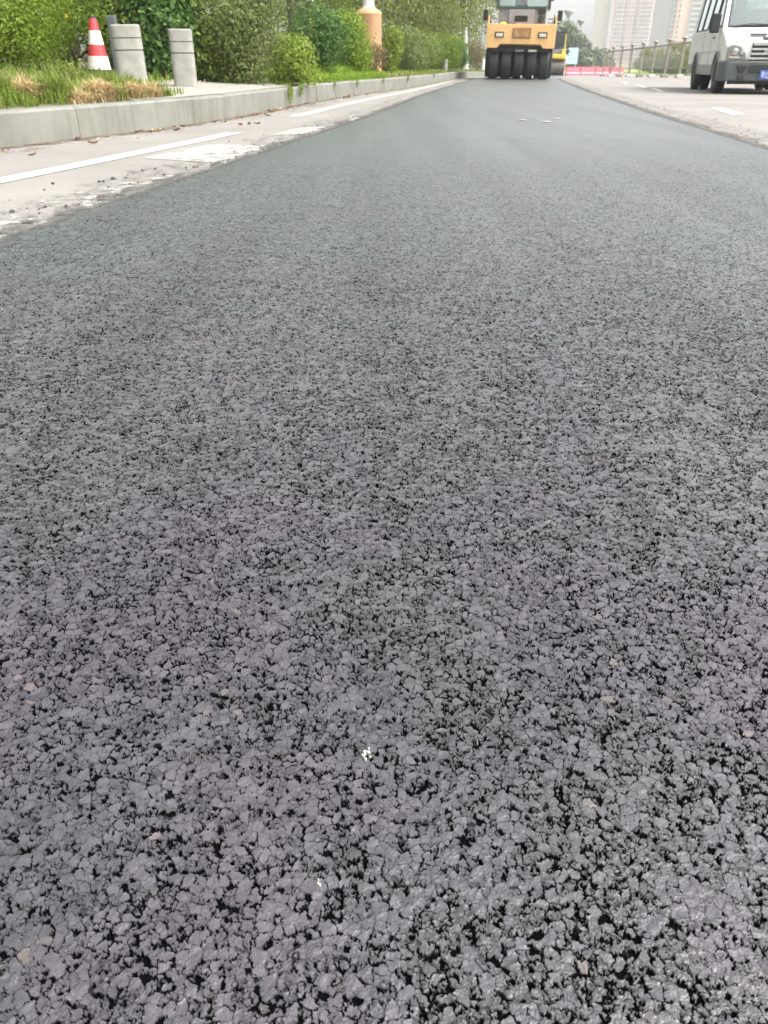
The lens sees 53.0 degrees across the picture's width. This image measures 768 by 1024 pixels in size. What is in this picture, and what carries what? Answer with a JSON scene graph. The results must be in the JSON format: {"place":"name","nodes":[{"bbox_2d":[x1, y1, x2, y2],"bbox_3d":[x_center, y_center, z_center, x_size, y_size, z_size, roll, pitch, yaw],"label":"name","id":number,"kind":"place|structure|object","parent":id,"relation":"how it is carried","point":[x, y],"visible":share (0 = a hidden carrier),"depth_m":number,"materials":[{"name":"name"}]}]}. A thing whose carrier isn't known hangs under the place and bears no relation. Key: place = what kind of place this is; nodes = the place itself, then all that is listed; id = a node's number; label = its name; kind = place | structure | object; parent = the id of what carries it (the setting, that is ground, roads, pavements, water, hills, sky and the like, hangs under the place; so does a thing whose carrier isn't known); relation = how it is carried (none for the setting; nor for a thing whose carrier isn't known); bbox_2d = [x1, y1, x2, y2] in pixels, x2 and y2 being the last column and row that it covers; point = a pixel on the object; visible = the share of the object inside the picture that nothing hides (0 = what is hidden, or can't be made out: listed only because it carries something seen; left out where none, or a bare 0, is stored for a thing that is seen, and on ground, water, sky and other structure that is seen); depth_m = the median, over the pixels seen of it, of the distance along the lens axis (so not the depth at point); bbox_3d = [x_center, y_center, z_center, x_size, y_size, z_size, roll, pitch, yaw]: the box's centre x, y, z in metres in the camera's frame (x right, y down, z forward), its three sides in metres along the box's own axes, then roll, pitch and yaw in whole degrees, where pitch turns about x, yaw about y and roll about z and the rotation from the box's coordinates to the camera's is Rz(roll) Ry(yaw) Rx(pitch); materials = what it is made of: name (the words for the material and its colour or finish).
{"place":"outdoors","nodes":[
{"label":"outdoors","id":0,"kind":"place"},
{"bbox_2d":[130,79,312,99],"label":"pavement","id":1,"kind":"structure","parent":0,"point":[205,88],"depth_m":10.82,"materials":[{"name":"grey concrete"}]},
{"bbox_2d":[110,24,147,82],"bbox_3d":[-3.295,-5.846,10.018,0.364,0.831,0.364,-8,31,-12],"label":"stone bollard","id":2,"kind":"object","parent":1,"relation":"on","point":[128,47],"visible":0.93,"depth_m":9.81,"materials":[{"name":"grey stone"}]},
{"bbox_2d":[168,29,197,86],"bbox_3d":[-2.720,-6.076,10.464,0.304,0.821,0.304,-5,31,-9],"label":"stone bollard","id":3,"kind":"object","parent":1,"relation":"on","point":[182,56],"visible":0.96,"depth_m":10.30,"materials":[{"name":"grey stone"}]},
{"bbox_2d":[0,47,484,108],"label":"verge","id":4,"kind":"structure","parent":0,"point":[83,64],"depth_m":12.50,"materials":[{"name":"green plant"}]},
{"bbox_2d":[0,0,83,70],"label":"flowering shrub","id":5,"kind":"object","parent":4,"relation":"on","point":[14,30],"visible":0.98,"depth_m":10.54,"materials":[{"name":"green plant"}]},
{"bbox_2d":[6,0,83,58],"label":"tree","id":6,"kind":"object","parent":4,"relation":"on","point":[76,56],"depth_m":17.91,"materials":[{"name":"green plant"}]},
{"bbox_2d":[36,58,59,75],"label":"wild plant","id":7,"kind":"object","parent":4,"relation":"on","point":[48,64],"visible":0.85,"depth_m":9.48,"materials":[{"name":"green plant"}]},
{"bbox_2d":[54,52,74,80],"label":"wild plant","id":8,"kind":"object","parent":4,"relation":"on","point":[62,68],"visible":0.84,"depth_m":9.68,"materials":[{"name":"green plant"}]},
{"bbox_2d":[10,0,124,69],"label":"flowering shrub","id":9,"kind":"object","parent":4,"relation":"on","point":[85,7],"visible":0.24,"depth_m":11.48,"materials":[{"name":"green plant"}]},
{"bbox_2d":[65,56,82,78],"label":"wild plant","id":10,"kind":"object","parent":4,"relation":"on","point":[79,63],"visible":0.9,"depth_m":9.80,"materials":[{"name":"green plant"}]},
{"bbox_2d":[87,15,114,77],"bbox_3d":[-4.220,-6.824,11.301,0.440,0.779,0.440,1,30,-1],"label":"traffic cone","id":11,"kind":"object","parent":4,"relation":"on","point":[97,56],"visible":0.74,"depth_m":11.24,"materials":[{"name":"white plastic"}]},
{"bbox_2d":[106,15,117,75],"bbox_3d":[-3.756,-6.471,10.812,0.110,0.840,0.120,0,30,0],"label":"marker post","id":12,"kind":"object","parent":4,"relation":"on","point":[111,19],"visible":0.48,"depth_m":10.65,"materials":[{"name":"grey concrete"}]},
{"bbox_2d":[74,0,164,70],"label":"shrub","id":13,"kind":"object","parent":4,"relation":"on","point":[109,5],"visible":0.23,"depth_m":11.44,"materials":[{"name":"green plant"}]},
{"bbox_2d":[113,0,199,80],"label":"broadleaf shrub","id":14,"kind":"object","parent":4,"relation":"on","point":[166,12],"visible":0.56,"depth_m":11.53,"materials":[{"name":"green plant"}]},
{"bbox_2d":[167,0,257,82],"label":"broadleaf shrub","id":15,"kind":"object","parent":4,"relation":"on","point":[204,60],"visible":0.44,"depth_m":12.16,"materials":[{"name":"green plant"}]},
{"bbox_2d":[1,69,478,104],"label":"dry grass","id":16,"kind":"structure","parent":4,"relation":"on","point":[105,91],"depth_m":7.81,"materials":[{"name":"beige plant"}]},
{"bbox_2d":[193,0,293,85],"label":"weedy bush","id":17,"kind":"object","parent":4,"relation":"on","point":[255,22],"visible":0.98,"depth_m":11.88,"materials":[{"name":"green plant"}]},
{"bbox_2d":[260,15,323,86],"bbox_3d":[-1.566,-7.732,12.967,1.173,1.052,1.068,-15,33,-24],"label":"light shrub","id":18,"kind":"object","parent":4,"relation":"on","point":[298,52],"visible":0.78,"depth_m":12.90,"materials":[{"name":"green plant"}]},
{"bbox_2d":[211,63,385,84],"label":"tall grass","id":19,"kind":"structure","parent":4,"relation":"on","point":[339,71],"depth_m":17.31,"materials":[{"name":"green plant"}]},
{"bbox_2d":[220,0,382,35],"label":"tree","id":20,"kind":"object","parent":4,"relation":"on","point":[292,9],"visible":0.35,"depth_m":23.39,"materials":[{"name":"green plant"}]},
{"bbox_2d":[280,0,354,73],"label":"round bush","id":21,"kind":"object","parent":4,"relation":"on","point":[325,33],"visible":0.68,"depth_m":16.60,"materials":[{"name":"green plant"}]},
{"bbox_2d":[254,0,395,57],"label":"tree","id":22,"kind":"object","parent":4,"relation":"on","point":[296,14],"visible":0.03,"depth_m":37.55,"materials":[{"name":"green plant"}]},
{"bbox_2d":[263,0,411,63],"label":"tree","id":23,"kind":"object","parent":4,"relation":"on","point":[391,2],"visible":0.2,"depth_m":25.90,"materials":[{"name":"green plant"}]},
{"bbox_2d":[327,6,376,71],"bbox_3d":[-0.876,-11.549,18.948,1.412,1.534,1.486,0,30,0],"label":"light shrub","id":24,"kind":"object","parent":4,"relation":"on","point":[356,58],"visible":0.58,"depth_m":18.84,"materials":[{"name":"green plant"}]},
{"bbox_2d":[355,0,381,70],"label":"lamp column","id":25,"kind":"structure","parent":4,"relation":"on","point":[370,12],"depth_m":21.70,"materials":[{"name":"orange paint"}]},
{"bbox_2d":[312,0,435,34],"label":"tree","id":26,"kind":"object","parent":4,"relation":"on","point":[404,16],"visible":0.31,"depth_m":31.00,"materials":[{"name":"green plant"}]},
{"bbox_2d":[358,42,390,71],"bbox_3d":[-0.451,-12.004,20.427,1.317,0.840,1.258,0,30,0],"label":"dry shrub","id":27,"kind":"object","parent":4,"relation":"on","point":[377,58],"visible":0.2,"depth_m":20.27,"materials":[{"name":"brown plant"}]},
{"bbox_2d":[318,0,461,32],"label":"tree","id":28,"kind":"object","parent":4,"relation":"on","point":[430,5],"visible":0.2,"depth_m":32.06,"materials":[{"name":"green plant"}]},
{"bbox_2d":[380,5,404,72],"bbox_3d":[0.072,-13.824,22.627,1.097,1.763,1.074,0,30,0],"label":"light shrub","id":29,"kind":"object","parent":4,"relation":"on","point":[391,42],"visible":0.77,"depth_m":22.48,"materials":[{"name":"green plant"}]},
{"bbox_2d":[383,23,443,71],"bbox_3d":[0.873,-16.139,26.834,2.428,1.512,2.318,0,30,0],"label":"round bush","id":30,"kind":"object","parent":4,"relation":"on","point":[411,53],"visible":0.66,"depth_m":26.64,"materials":[{"name":"green plant"}]},
{"bbox_2d":[406,26,445,68],"bbox_3d":[1.486,-18.038,30.046,1.895,1.544,1.906,0,30,0],"label":"roadside shrub","id":31,"kind":"object","parent":4,"relation":"on","point":[436,55],"visible":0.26,"depth_m":29.88,"materials":[{"name":"green plant"}]},
{"bbox_2d":[426,31,455,69],"bbox_3d":[2.134,-19.170,32.067,1.806,1.501,2.066,0,30,0],"label":"roadside shrub","id":32,"kind":"object","parent":4,"relation":"on","point":[446,48],"visible":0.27,"depth_m":31.92,"materials":[{"name":"green plant"}]},
{"bbox_2d":[401,0,483,49],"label":"tree","id":33,"kind":"object","parent":4,"relation":"on","point":[441,22],"visible":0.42,"depth_m":39.33,"materials":[{"name":"green plant"}]},
{"bbox_2d":[443,60,447,70],"bbox_3d":[2.542,-18.543,32.018,0.220,0.460,0.220,0,30,0],"label":"stone post","id":34,"kind":"object","parent":4,"relation":"on","point":[445,65],"visible":0.79,"depth_m":31.93,"materials":[{"name":"grey stone"}]},
{"bbox_2d":[428,33,467,68],"bbox_3d":[2.834,-21.433,35.905,2.069,1.589,1.964,0,30,0],"label":"roadside shrub","id":35,"kind":"object","parent":4,"relation":"on","point":[453,58],"visible":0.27,"depth_m":35.68,"materials":[{"name":"green plant"}]},
{"bbox_2d":[406,0,495,40],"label":"tree","id":36,"kind":"object","parent":4,"relation":"on","point":[472,10],"visible":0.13,"depth_m":43.87,"materials":[{"name":"green plant"}]},
{"bbox_2d":[406,0,500,46],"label":"tree","id":37,"kind":"object","parent":4,"relation":"on","point":[476,7],"visible":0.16,"depth_m":52.95,"materials":[{"name":"green plant"}]},
{"bbox_2d":[449,40,472,69],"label":"roadside shrub","id":38,"kind":"object","parent":4,"relation":"on","point":[466,55],"visible":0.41,"depth_m":39.28,"materials":[{"name":"green plant"}]},
{"bbox_2d":[460,0,471,68],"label":"pale trunk tree","id":39,"kind":"object","parent":4,"relation":"on","point":[466,41],"visible":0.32,"depth_m":44.85,"materials":[{"name":"white plant"}]},
{"bbox_2d":[462,38,485,69],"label":"roadside shrub","id":40,"kind":"object","parent":4,"relation":"on","point":[474,53],"visible":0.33,"depth_m":48.23,"materials":[{"name":"brown plant"}]},
{"bbox_2d":[469,40,485,69],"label":"roadside shrub","id":41,"kind":"object","parent":4,"relation":"on","point":[479,66],"visible":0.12,"depth_m":57.62,"materials":[{"name":"green plant"}]},
{"bbox_2d":[481,57,484,69],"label":"white post","id":42,"kind":"object","parent":4,"relation":"on","point":[483,66],"visible":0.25,"depth_m":52.67,"materials":[{"name":"paint"}]},
{"bbox_2d":[452,0,515,46],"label":"tree","id":43,"kind":"object","parent":4,"relation":"on","point":[495,4],"visible":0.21,"depth_m":58.63,"materials":[{"name":"green plant"}]},
{"bbox_2d":[0,75,767,1023],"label":"fresh asphalt","id":44,"kind":"structure","parent":0,"point":[312,449],"depth_m":1.04,"materials":[{"name":"grey asphalt"}]},
{"bbox_2d":[0,79,472,242],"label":"asphalt dust","id":45,"kind":"object","parent":44,"relation":"on","point":[52,221],"visible":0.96,"depth_m":4.41,"materials":[{"name":"grey asphalt"}]},
{"bbox_2d":[361,747,370,760],"bbox_3d":[-0.018,0.245,0.780,0.010,0.004,0.017,0,30,0],"label":"paint flake","id":46,"kind":"object","parent":44,"relation":"on","point":[364,754],"visible":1,"depth_m":0.78,"materials":[{"name":"white paint"}]},
{"bbox_2d":[483,0,562,78],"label":"pneumatic roller","id":47,"kind":"object","parent":44,"relation":"on","point":[520,39],"visible":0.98,"depth_m":31.32,"materials":[{"name":"metal"}]},
{"bbox_2d":[551,32,567,74],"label":"drum roller","id":48,"kind":"object","parent":44,"relation":"on","point":[558,61],"visible":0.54,"depth_m":64.89,"materials":[{"name":"metal"}]},
{"bbox_2d":[557,78,767,149],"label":"asphalt dust","id":49,"kind":"object","parent":44,"relation":"on","point":[695,126],"visible":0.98,"depth_m":8.89,"materials":[{"name":"grey asphalt"}]},
{"bbox_2d":[0,69,767,237],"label":"old road","id":50,"kind":"structure","parent":0,"point":[679,96],"depth_m":7.57,"materials":[{"name":"grey concrete"}]},
{"bbox_2d":[0,214,49,237],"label":"hatch marking","id":51,"kind":"object","parent":50,"relation":"on","point":[17,221],"depth_m":3.45,"materials":[{"name":"paint"}]},
{"bbox_2d":[40,175,183,207],"bbox_3d":[-1.436,-1.849,4.389,0.494,0.001,1.508,7,31,12],"label":"hatch marking","id":52,"kind":"object","parent":50,"relation":"on","point":[89,202],"visible":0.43,"depth_m":4.16,"materials":[{"name":"paint"}]},
{"bbox_2d":[0,132,241,182],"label":"edge line","id":53,"kind":"object","parent":50,"relation":"on","point":[68,166],"visible":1,"depth_m":5.66,"materials":[{"name":"paint"}]},
{"bbox_2d":[147,145,266,162],"bbox_3d":[-1.385,-2.779,5.982,0.833,0.001,1.599,0,30,0],"label":"hatch marking","id":54,"kind":"object","parent":50,"relation":"on","point":[200,153],"visible":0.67,"depth_m":6.03,"materials":[{"name":"paint"}]},
{"bbox_2d":[0,82,456,232],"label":"asphalt dust","id":55,"kind":"object","parent":50,"relation":"on","point":[68,206],"visible":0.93,"depth_m":4.95,"materials":[{"name":"grey asphalt"}]},
{"bbox_2d":[0,78,461,151],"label":"gutter dirt","id":56,"kind":"structure","parent":50,"relation":"on","point":[195,123],"depth_m":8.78,"materials":[{"name":"soil"}]},
{"bbox_2d":[272,127,331,134],"bbox_3d":[-0.773,-4.020,8.108,0.534,0.001,1.228,4,30,6],"label":"hatch marking","id":57,"kind":"object","parent":50,"relation":"on","point":[302,129],"visible":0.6,"depth_m":8.07,"materials":[{"name":"paint"}]},
{"bbox_2d":[288,79,456,116],"bbox_3d":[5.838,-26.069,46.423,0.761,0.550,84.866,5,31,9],"label":"edge line","id":58,"kind":"object","parent":50,"relation":"on","point":[319,110],"visible":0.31,"depth_m":13.37,"materials":[{"name":"paint"}]},
{"bbox_2d":[564,10,573,22],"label":"street lamp","id":59,"kind":"object","parent":50,"relation":"on","point":[568,13],"visible":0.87,"depth_m":125.70,"materials":[{"name":"grey metal"}]},
{"bbox_2d":[565,67,579,74],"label":"water barrier","id":60,"kind":"object","parent":50,"relation":"on","point":[572,71],"visible":0.81,"depth_m":77.97,"materials":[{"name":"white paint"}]},
{"bbox_2d":[577,19,584,47],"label":"street lamp","id":61,"kind":"object","parent":50,"relation":"on","point":[581,22],"visible":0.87,"depth_m":160.07,"materials":[{"name":"grey metal"}]},
{"bbox_2d":[580,67,594,74],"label":"water barrier","id":62,"kind":"object","parent":50,"relation":"on","point":[587,70],"visible":0.88,"depth_m":78.20,"materials":[{"name":"white paint"}]},
{"bbox_2d":[595,67,608,74],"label":"water barrier","id":63,"kind":"object","parent":50,"relation":"on","point":[598,70],"visible":0.6,"depth_m":78.39,"materials":[{"name":"white paint"}]},
{"bbox_2d":[609,67,623,74],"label":"water barrier","id":64,"kind":"object","parent":50,"relation":"on","point":[615,71],"visible":0.56,"depth_m":78.63,"materials":[{"name":"white paint"}]},
{"bbox_2d":[600,36,711,77],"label":"railing","id":65,"kind":"object","parent":50,"relation":"on","point":[664,74],"visible":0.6,"depth_m":42.85,"materials":[{"name":"grey metal"}]},
{"bbox_2d":[567,78,767,144],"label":"asphalt dust","id":66,"kind":"object","parent":50,"relation":"on","point":[683,117],"visible":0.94,"depth_m":9.90,"materials":[{"name":"grey asphalt"}]},
{"bbox_2d":[686,0,767,92],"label":"minibus","id":67,"kind":"object","parent":50,"relation":"on","point":[729,43],"visible":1,"depth_m":17.50,"materials":[{"name":"white metal"}]},
{"bbox_2d":[697,0,710,32],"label":"side window","id":68,"kind":"structure","parent":67,"relation":"in","point":[707,2],"depth_m":20.30,"materials":[{"name":"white glass"}]},
{"bbox_2d":[702,0,715,31],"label":"side window","id":69,"kind":"structure","parent":67,"relation":"in","point":[712,3],"depth_m":19.51,"materials":[{"name":"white glass"}]},
{"bbox_2d":[708,0,722,29],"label":"side window","id":70,"kind":"structure","parent":67,"relation":"in","point":[718,3],"depth_m":18.67,"materials":[{"name":"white glass"}]},
{"bbox_2d":[719,0,727,27],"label":"side window","id":71,"kind":"structure","parent":67,"relation":"in","point":[723,7],"depth_m":17.82,"materials":[{"name":"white glass"}]},
{"bbox_2d":[712,107,742,114],"bbox_3d":[5.041,-5.902,11.332,0.215,0.001,2.093,6,31,10],"label":"lane marking","id":72,"kind":"object","parent":50,"relation":"on","point":[727,111],"visible":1,"depth_m":11.19,"materials":[{"name":"paint"}]},
{"bbox_2d":[4,0,767,59],"label":"sky","id":73,"kind":"structure","parent":0,"point":[583,9],"materials":[{"name":"white"}]},
{"bbox_2d":[479,63,637,69],"bbox_3d":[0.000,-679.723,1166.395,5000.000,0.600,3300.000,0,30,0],"label":"ground","id":74,"kind":"structure","parent":0,"point":[627,65],"depth_m":293.22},
{"bbox_2d":[0,71,484,148],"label":"kerb","id":75,"kind":"structure","parent":74,"relation":"on","point":[31,125],"depth_m":8.31,"materials":[{"name":"concrete"}]},
{"bbox_2d":[282,83,293,103],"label":"trailing weed","id":76,"kind":"object","parent":75,"relation":"on","point":[290,92],"visible":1,"depth_m":12.20,"materials":[{"name":"green plant"}]},
{"bbox_2d":[293,82,303,97],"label":"trailing weed","id":77,"kind":"object","parent":75,"relation":"on","point":[300,87],"visible":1,"depth_m":12.86,"materials":[{"name":"green plant"}]},
{"bbox_2d":[551,20,576,58],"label":"tree","id":78,"kind":"object","parent":74,"relation":"on","point":[562,26],"visible":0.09,"depth_m":100.41,"materials":[{"name":"green plant"}]},
{"bbox_2d":[548,19,584,47],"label":"tree","id":79,"kind":"object","parent":74,"relation":"on","point":[579,38],"visible":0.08,"depth_m":139.11,"materials":[{"name":"green plant"}]},
{"bbox_2d":[565,48,578,66],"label":"hoarding","id":80,"kind":"object","parent":74,"relation":"on","point":[572,58],"visible":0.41,"depth_m":120.46,"materials":[{"name":"blue metal"}]},
{"bbox_2d":[565,46,596,69],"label":"tree","id":81,"kind":"object","parent":74,"relation":"on","point":[586,57],"visible":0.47,"depth_m":144.75,"materials":[{"name":"green plant"}]},
{"bbox_2d":[577,29,592,50],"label":"tree","id":82,"kind":"object","parent":74,"relation":"on","point":[586,43],"visible":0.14,"depth_m":162.31,"materials":[{"name":"green plant"}]},
{"bbox_2d":[590,46,614,66],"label":"tree","id":83,"kind":"object","parent":74,"relation":"on","point":[598,54],"visible":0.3,"depth_m":178.65,"materials":[{"name":"green plant"}]},
{"bbox_2d":[591,0,655,63],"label":"tower block","id":84,"kind":"structure","parent":74,"relation":"on","point":[617,24],"depth_m":660.52,"materials":[{"name":"beige concrete"}]},
{"bbox_2d":[649,0,735,57],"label":"tower block","id":85,"kind":"structure","parent":74,"relation":"on","point":[675,20],"depth_m":541.51,"materials":[{"name":"beige concrete"}]},
{"bbox_2d":[623,70,690,74],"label":"verge","id":86,"kind":"structure","parent":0,"point":[637,71],"depth_m":103.55,"materials":[{"name":"green plant"}]},
{"bbox_2d":[631,56,660,71],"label":"hedge bush","id":87,"kind":"object","parent":86,"relation":"on","point":[634,63],"visible":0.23,"depth_m":105.17,"materials":[{"name":"green plant"}]},
{"bbox_2d":[636,59,656,71],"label":"hedge bush","id":88,"kind":"object","parent":86,"relation":"on","point":[643,65],"visible":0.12,"depth_m":100.36,"materials":[{"name":"green plant"}]},
{"bbox_2d":[634,47,665,64],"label":"tree","id":89,"kind":"object","parent":86,"relation":"on","point":[648,52],"visible":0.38,"depth_m":107.13,"materials":[{"name":"green plant"}]},
{"bbox_2d":[643,59,661,72],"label":"hedge bush","id":90,"kind":"object","parent":86,"relation":"on","point":[653,67],"visible":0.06,"depth_m":95.22,"materials":[{"name":"green plant"}]},
{"bbox_2d":[646,54,677,73],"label":"hedge bush","id":91,"kind":"object","parent":86,"relation":"on","point":[664,59],"visible":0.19,"depth_m":89.69,"materials":[{"name":"green plant"}]},
{"bbox_2d":[655,59,686,73],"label":"hedge bush","id":92,"kind":"object","parent":86,"relation":"on","point":[670,70],"visible":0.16,"depth_m":84.69,"materials":[{"name":"green plant"}]},
{"bbox_2d":[661,40,686,58],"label":"tree","id":93,"kind":"object","parent":86,"relation":"on","point":[672,46],"visible":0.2,"depth_m":92.03,"materials":[{"name":"green plant"}]},
{"bbox_2d":[667,54,687,74],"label":"hedge bush","id":94,"kind":"object","parent":86,"relation":"on","point":[672,61],"visible":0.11,"depth_m":79.51,"materials":[{"name":"green plant"}]},
{"bbox_2d":[673,54,688,74],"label":"hedge bush","id":95,"kind":"object","parent":86,"relation":"on","point":[684,61],"visible":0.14,"depth_m":74.31,"materials":[{"name":"green plant"}]},
{"bbox_2d":[675,44,690,58],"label":"tree","id":96,"kind":"object","parent":86,"relation":"on","point":[688,48],"visible":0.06,"depth_m":79.01,"materials":[{"name":"green plant"}]}
]}

